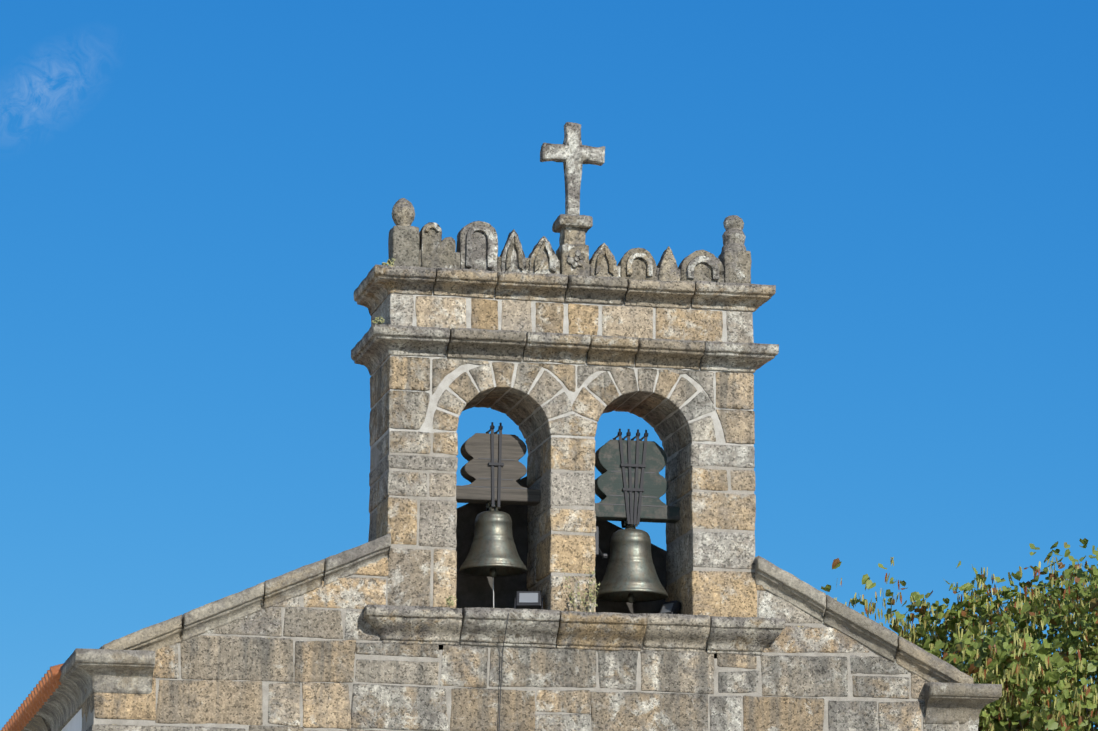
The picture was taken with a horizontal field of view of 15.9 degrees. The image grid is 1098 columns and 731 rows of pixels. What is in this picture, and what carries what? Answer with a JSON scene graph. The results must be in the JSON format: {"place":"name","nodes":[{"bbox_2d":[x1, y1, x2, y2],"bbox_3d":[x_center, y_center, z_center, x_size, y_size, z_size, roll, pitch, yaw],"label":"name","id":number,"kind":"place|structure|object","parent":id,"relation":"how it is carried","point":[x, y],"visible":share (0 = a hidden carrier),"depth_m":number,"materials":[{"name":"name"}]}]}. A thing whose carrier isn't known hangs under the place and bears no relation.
{"place":"outdoors","nodes":[
{"label":"outdoors","id":0,"kind":"place"},
{"bbox_2d":[61,708,81,730],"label":"church side walls","id":1,"kind":"structure","parent":0,"point":[74,723],"depth_m":29.91,"materials":[{"name":"white paint"}]},
{"bbox_2d":[21,648,1001,730],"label":"eave cornices","id":2,"kind":"object","parent":1,"relation":"on","point":[91,671],"visible":0.75,"depth_m":29.74,"materials":[{"name":"stone"}]},
{"bbox_2d":[0,663,63,730],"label":"church roof tiles","id":3,"kind":"object","parent":2,"relation":"on","point":[36,698],"visible":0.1,"depth_m":30.95,"materials":[{"name":"orange tile"}]},
{"bbox_2d":[0,0,1097,729],"label":"sky","id":4,"kind":"structure","parent":0,"point":[197,197],"materials":[{"name":"blue"}]},
{"bbox_2d":[821,538,1097,730],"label":"tree","id":5,"kind":"object","parent":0,"point":[1026,672],"depth_m":36.41,"materials":[{"name":"green plant"}]},
{"label":"ground","id":6,"kind":"structure","parent":0,"visible":0},
{"bbox_2d":[82,574,923,730],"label":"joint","id":7,"kind":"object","parent":6,"relation":"on","point":[91,719],"visible":0.18,"depth_m":29.28,"materials":[{"name":"grey concrete"}]},
{"bbox_2d":[499,613,508,730],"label":"cable","id":8,"kind":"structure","parent":7,"relation":"attached to","point":[501,671],"depth_m":29.30,"materials":[{"name":"black plastic"}]},
{"bbox_2d":[82,558,977,730],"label":"gable stones","id":9,"kind":"object","parent":7,"relation":"attached to","point":[215,666],"visible":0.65,"depth_m":29.30,"materials":[{"name":"stone"}]},
{"bbox_2d":[99,533,973,683],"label":"gable copings","id":10,"kind":"object","parent":7,"relation":"on","point":[887,643],"visible":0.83,"depth_m":29.26,"materials":[{"name":"grey stone"}]},
{"bbox_2d":[456,476,666,613],"bbox_3d":[-0.024,1.625,30.578,2.840,1.510,0.250,3,-12,-13],"label":"dark interior","id":11,"kind":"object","parent":7,"relation":"on","point":[472,591],"depth_m":30.43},
{"bbox_2d":[372,258,599,611],"bbox_3d":[-0.478,0.522,29.632,1.777,2.675,0.133,3,-12,-13],"label":"sill weed","id":12,"kind":"object","parent":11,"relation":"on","point":[381,321],"depth_m":29.55,"materials":[{"name":"green plant"}]},
{"bbox_2d":[368,293,756,616],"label":"tower stones","id":13,"kind":"object","parent":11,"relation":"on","point":[723,593],"visible":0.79,"depth_m":29.91,"materials":[{"name":"stone"}]},
{"bbox_2d":[370,431,755,657],"bbox_3d":[0.098,1.448,30.073,2.850,1.645,0.800,3,-12,-13],"label":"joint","id":14,"kind":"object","parent":7,"relation":"on","point":[375,453],"visible":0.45,"depth_m":29.78,"materials":[{"name":"grey concrete"}]},
{"bbox_2d":[456,422,540,510],"bbox_3d":[-0.425,0.776,30.109,0.780,0.655,0.204,3,-12,-13],"label":"bell yoke","id":15,"kind":"object","parent":14,"relation":"attached to","point":[473,449],"depth_m":30.03,"materials":[{"name":"grey wood"}]},
{"bbox_2d":[459,502,526,577],"bbox_3d":[-0.426,1.324,29.997,0.523,0.607,0.523,3,-12,-13],"label":"bell","id":16,"kind":"object","parent":15,"relation":"attached to","point":[493,552],"visible":0.96,"depth_m":29.88,"materials":[{"name":"grey metal"}]},
{"bbox_2d":[493,577,493,607],"bbox_3d":[-0.423,1.751,29.897,0.010,0.340,0.028,3,-12,-13],"label":"bell clapper","id":17,"kind":"object","parent":16,"relation":"hanging from","point":[493,592],"visible":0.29,"depth_m":29.90,"materials":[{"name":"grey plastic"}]},
{"bbox_2d":[456,458,534,489],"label":"yoke seams","id":18,"kind":"object","parent":15,"relation":"attached to","point":[495,479],"visible":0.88,"depth_m":30.02,"materials":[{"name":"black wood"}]},
{"bbox_2d":[370,284,753,461],"bbox_3d":[0.098,0.035,30.373,2.850,1.245,0.800,3,-12,-13],"label":"joint","id":19,"kind":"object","parent":14,"relation":"attached to","point":[443,386],"visible":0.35,"depth_m":29.97,"materials":[{"name":"grey concrete"}]},
{"bbox_2d":[351,264,778,375],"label":"tower cornices","id":20,"kind":"object","parent":14,"relation":"attached to","point":[375,347],"visible":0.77,"depth_m":29.97,"materials":[{"name":"grey stone"}]},
{"bbox_2d":[388,122,751,283],"bbox_3d":[0.171,-1.256,30.336,2.837,1.278,0.281,3,-12,-13],"label":"roof cresting","id":21,"kind":"object","parent":20,"relation":"on","point":[426,246],"visible":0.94,"depth_m":30.18,"materials":[{"name":"stone"}]},
{"bbox_2d":[595,526,606,558],"bbox_3d":[0.368,1.408,30.062,0.190,0.320,0.202,3,-12,-13],"label":"bell striker","id":22,"kind":"object","parent":14,"relation":"attached to","point":[603,555],"visible":0.29,"depth_m":29.98,"materials":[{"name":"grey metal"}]},
{"bbox_2d":[595,429,679,527],"bbox_3d":[0.630,0.875,30.335,0.820,0.745,0.204,3,-12,-13],"label":"bell yoke","id":23,"kind":"object","parent":14,"relation":"attached to","point":[608,482],"depth_m":30.26,"materials":[{"name":"grey wood"}]},
{"bbox_2d":[596,520,667,602],"bbox_3d":[0.629,1.501,30.207,0.573,0.668,0.573,3,-12,-13],"label":"bell","id":24,"kind":"object","parent":23,"relation":"attached to","point":[630,576],"visible":0.98,"depth_m":30.07,"materials":[{"name":"grey metal"}]},
{"bbox_2d":[595,471,673,506],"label":"yoke seams","id":25,"kind":"object","parent":23,"relation":"attached to","point":[633,496],"visible":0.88,"depth_m":30.24,"materials":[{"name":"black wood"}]},
{"bbox_2d":[363,605,784,654],"bbox_3d":[0.117,2.067,29.860,3.226,0.280,0.972,3,-12,-13],"label":"stone ledge","id":26,"kind":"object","parent":7,"relation":"on","point":[540,628],"depth_m":29.46,"materials":[{"name":"grey stone"}]},
{"bbox_2d":[514,591,542,608],"bbox_3d":[-0.128,1.876,29.781,0.260,0.183,0.306,0,-42,1],"label":"floodlight","id":27,"kind":"object","parent":26,"relation":"on","point":[527,599],"visible":0.79,"depth_m":29.67,"materials":[{"name":"black plastic"}]},
{"bbox_2d":[659,600,680,613],"bbox_3d":[1.025,1.957,30.159,0.306,0.173,0.250,37,-30,-27],"label":"floodlight","id":28,"kind":"object","parent":26,"relation":"on","point":[672,607],"visible":0.44,"depth_m":30.09,"materials":[{"name":"black plastic"}]}
]}

